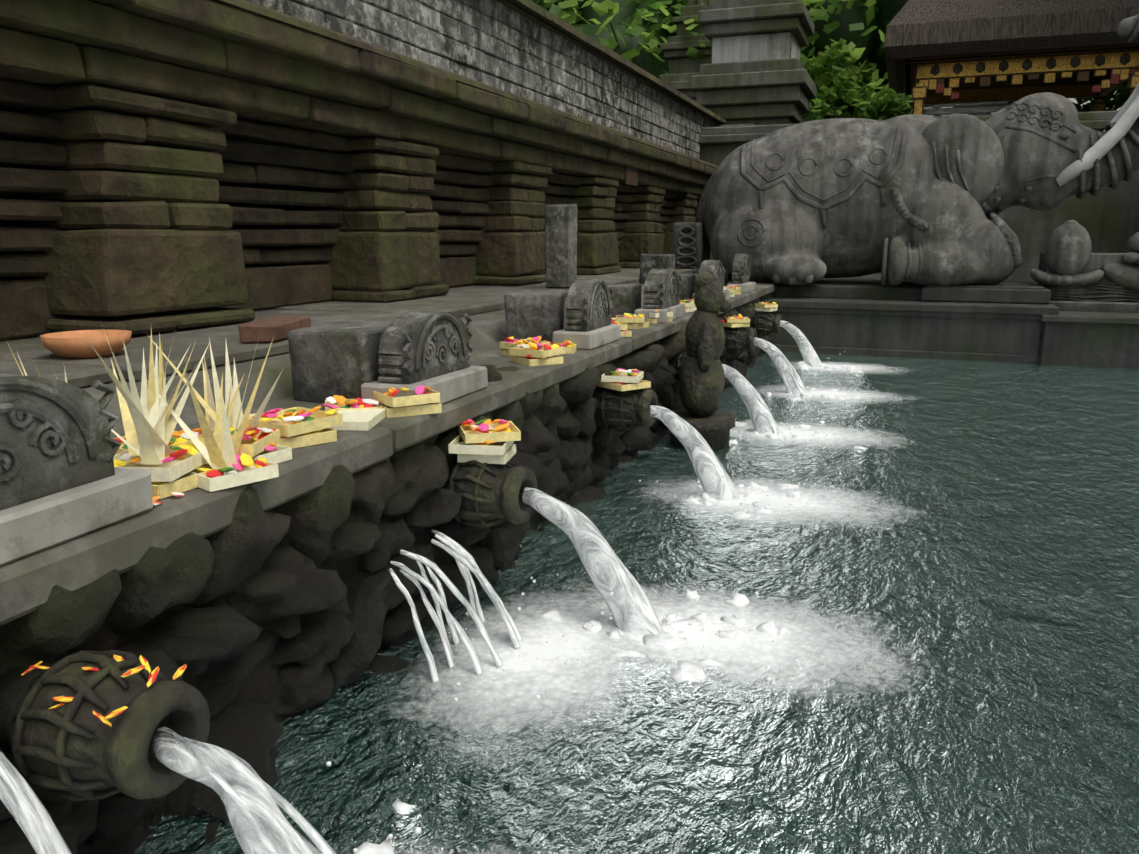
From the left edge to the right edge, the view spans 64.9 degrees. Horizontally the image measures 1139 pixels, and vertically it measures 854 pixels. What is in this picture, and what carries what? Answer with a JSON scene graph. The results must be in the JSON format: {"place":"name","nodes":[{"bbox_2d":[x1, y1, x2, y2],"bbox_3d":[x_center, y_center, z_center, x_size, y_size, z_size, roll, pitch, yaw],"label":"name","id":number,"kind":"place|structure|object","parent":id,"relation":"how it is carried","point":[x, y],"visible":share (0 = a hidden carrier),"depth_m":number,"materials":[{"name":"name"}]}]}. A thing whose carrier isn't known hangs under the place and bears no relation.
{"place":"outdoors","nodes":[
{"label":"outdoors","id":0,"kind":"place"},
{"bbox_2d":[129,352,1138,853],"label":"pool water","id":1,"kind":"structure","parent":0,"point":[943,580],"depth_m":2.52,"materials":[{"name":"teal liquid"}]},
{"bbox_2d":[0,284,772,853],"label":"pool boulders","id":2,"kind":"object","parent":1,"relation":"on","point":[330,630],"visible":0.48,"depth_m":2.18,"materials":[{"name":"grey stone"}]},
{"bbox_2d":[0,274,777,624],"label":"ledge slabs","id":3,"kind":"structure","parent":2,"relation":"on","point":[28,584],"depth_m":2.34,"materials":[{"name":"grey stone"}]},
{"bbox_2d":[288,204,727,404],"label":"stone blocks","id":4,"kind":"structure","parent":3,"relation":"on","point":[336,358],"depth_m":4.22,"materials":[{"name":"grey stone"}]},
{"bbox_2d":[0,320,822,853],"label":"water jets","id":5,"kind":"object","parent":1,"relation":"on","point":[246,796],"visible":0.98,"depth_m":2.56},
{"bbox_2d":[326,351,867,853],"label":"splash foam","id":6,"kind":"object","parent":1,"relation":"on","point":[686,669],"visible":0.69,"depth_m":2.76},
{"bbox_2d":[666,273,735,450],"bbox_3d":[0.752,0.062,5.164,0.400,1.880,0.400,4,13,20],"label":"guardian statue","id":7,"kind":"object","parent":1,"relation":"in","point":[701,382],"visible":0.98,"depth_m":4.97,"materials":[{"name":"stone"}]},
{"bbox_2d":[884,0,1138,114],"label":"thatched pavilion","id":8,"kind":"structure","parent":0,"point":[952,51],"depth_m":13.01,"materials":[{"name":"brown wood"}]},
{"bbox_2d":[909,92,1121,115],"label":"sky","id":9,"kind":"structure","parent":0,"point":[1071,99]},
{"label":"courtyard ground","id":10,"kind":"structure","parent":0,"visible":0},
{"bbox_2d":[531,0,580,24],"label":"tree","id":11,"kind":"object","parent":10,"relation":"on","point":[541,2],"depth_m":19.38,"materials":[{"name":"green plant"}]},
{"bbox_2d":[532,0,708,78],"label":"tree","id":12,"kind":"object","parent":10,"relation":"on","point":[637,32],"visible":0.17,"depth_m":18.49,"materials":[{"name":"green plant"}]},
{"bbox_2d":[659,0,816,124],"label":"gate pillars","id":13,"kind":"structure","parent":10,"relation":"on","point":[749,68],"depth_m":13.57,"materials":[{"name":"stone"}]},
{"bbox_2d":[801,0,969,119],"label":"tree","id":14,"kind":"object","parent":10,"relation":"on","point":[861,25],"visible":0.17,"depth_m":18.59,"materials":[{"name":"green plant"}]},
{"bbox_2d":[811,100,1008,117],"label":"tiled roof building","id":15,"kind":"structure","parent":10,"relation":"on","point":[953,109],"depth_m":19.52,"materials":[{"name":"stone"}]},
{"bbox_2d":[692,110,1138,283],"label":"compound wall","id":16,"kind":"structure","parent":10,"relation":"on","point":[1106,218],"depth_m":11.46,"materials":[{"name":"stone"}]},
{"bbox_2d":[947,80,1129,114],"bbox_3d":[10.819,-8.668,20.448,8.594,9.908,8.655,-7,14,-30],"label":"low tree","id":17,"kind":"object","parent":10,"relation":"on","point":[1116,104],"visible":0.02,"depth_m":19.46,"materials":[{"name":"green plant"}]},
{"bbox_2d":[1103,84,1126,99],"bbox_3d":[14.069,-7.129,16.859,8.584,8.443,7.831,-11,16,-41],"label":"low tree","id":18,"kind":"object","parent":10,"relation":"on","point":[1119,87],"depth_m":17.55,"materials":[{"name":"green plant"}]},
{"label":"ground","id":19,"kind":"structure","parent":0,"visible":0},
{"bbox_2d":[0,339,724,841],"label":"retaining wall","id":20,"kind":"structure","parent":19,"relation":"on","point":[262,691],"depth_m":2.14,"materials":[{"name":"grey stone"}]},
{"bbox_2d":[0,340,659,840],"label":"pool wall backing","id":21,"kind":"object","parent":20,"relation":"attached to","point":[244,694],"depth_m":2.12,"materials":[{"name":"black stone"}]},
{"bbox_2d":[0,268,698,388],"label":"platform slabs","id":22,"kind":"structure","parent":20,"relation":"on","point":[458,301],"depth_m":3.38,"materials":[{"name":"stone"}]},
{"bbox_2d":[40,330,131,357],"bbox_3d":[-1.586,-0.272,2.947,0.270,0.070,0.270,4,13,20],"label":"terracotta bowl","id":23,"kind":"object","parent":22,"relation":"on","point":[70,344],"visible":0.98,"depth_m":2.87,"materials":[{"name":"orange ceramic"}]},
{"bbox_2d":[239,315,310,343],"bbox_3d":[-1.064,-0.377,3.554,0.240,0.121,0.642,4,13,20],"label":"loose brick","id":24,"kind":"object","parent":22,"relation":"on","point":[274,329],"visible":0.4,"depth_m":3.29,"materials":[{"name":"brown brick"}]},
{"bbox_2d":[0,0,726,334],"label":"dark wall","id":25,"kind":"structure","parent":22,"relation":"on","point":[152,94],"depth_m":3.97,"materials":[{"name":"stone"}]},
{"bbox_2d":[0,78,696,339],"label":"wall niches","id":26,"kind":"object","parent":25,"relation":"in","point":[273,180],"visible":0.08,"depth_m":4.59,"materials":[{"name":"stone"}]},
{"bbox_2d":[247,0,715,158],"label":"wall upper blocks","id":27,"kind":"structure","parent":25,"relation":"on","point":[495,44],"depth_m":6.75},
{"bbox_2d":[625,166,637,185],"bbox_3d":[0.642,-2.605,9.269,0.020,0.200,0.400,4,13,20],"label":"sign plate","id":28,"kind":"object","parent":25,"relation":"attached to","point":[631,176],"visible":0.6,"depth_m":9.23,"materials":[{"name":"brown wood"}]},
{"bbox_2d":[672,222,709,268],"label":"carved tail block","id":29,"kind":"structure","parent":22,"relation":"on","point":[691,247],"depth_m":10.20,"materials":[{"name":"stone"}]},
{"bbox_2d":[0,282,755,566],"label":"stone bases","id":30,"kind":"object","parent":20,"relation":"on","point":[32,527],"visible":0.6,"depth_m":1.63,"materials":[{"name":"stone"}]},
{"bbox_2d":[0,254,750,509],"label":"carved stone ornaments","id":31,"kind":"object","parent":30,"relation":"on","point":[55,435],"visible":0.98,"depth_m":1.64,"materials":[{"name":"stone"}]},
{"bbox_2d":[0,311,781,800],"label":"water spouts","id":32,"kind":"object","parent":20,"relation":"on","point":[76,749],"visible":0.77,"depth_m":1.45,"materials":[{"name":"grey stone"}]},
{"bbox_2d":[6,284,777,726],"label":"flower offerings","id":33,"kind":"object","parent":32,"relation":"on","point":[228,444],"visible":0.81,"depth_m":2.07,"materials":[{"name":"beige plant"}]},
{"bbox_2d":[764,273,1138,368],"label":"pool wall","id":34,"kind":"structure","parent":19,"relation":"on","point":[1003,321],"depth_m":8.68,"materials":[{"name":"stone"}]},
{"bbox_2d":[696,15,1138,285],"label":"elephant statue","id":35,"kind":"object","parent":34,"relation":"on","point":[920,199],"visible":0.96,"depth_m":8.97,"materials":[{"name":"stone"}]},
{"bbox_2d":[1029,220,1138,312],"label":"stone ornament","id":36,"kind":"object","parent":34,"relation":"on","point":[1072,272],"visible":0.98,"depth_m":8.56,"materials":[{"name":"stone"}]},
{"bbox_3d":[4.840,-4.323,19.198,7.200,1.820,3.200,4,13,20],"label":"raised terrace","id":37,"kind":"object","parent":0,"visible":0},
{"bbox_2d":[804,78,838,121],"bbox_3d":[4.240,-6.226,18.348,1.647,2.431,2.588,-11,17,-42],"label":"shrub","id":38,"kind":"object","parent":37,"relation":"on","point":[829,93],"visible":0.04,"depth_m":17.71,"materials":[{"name":"green plant"}]},
{"bbox_2d":[800,38,912,121],"bbox_3d":[5.638,-6.417,18.449,2.634,2.745,2.282,8,15,33],"label":"shrub","id":39,"kind":"object","parent":37,"relation":"on","point":[896,103],"visible":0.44,"depth_m":17.89,"materials":[{"name":"green plant"}]}
]}

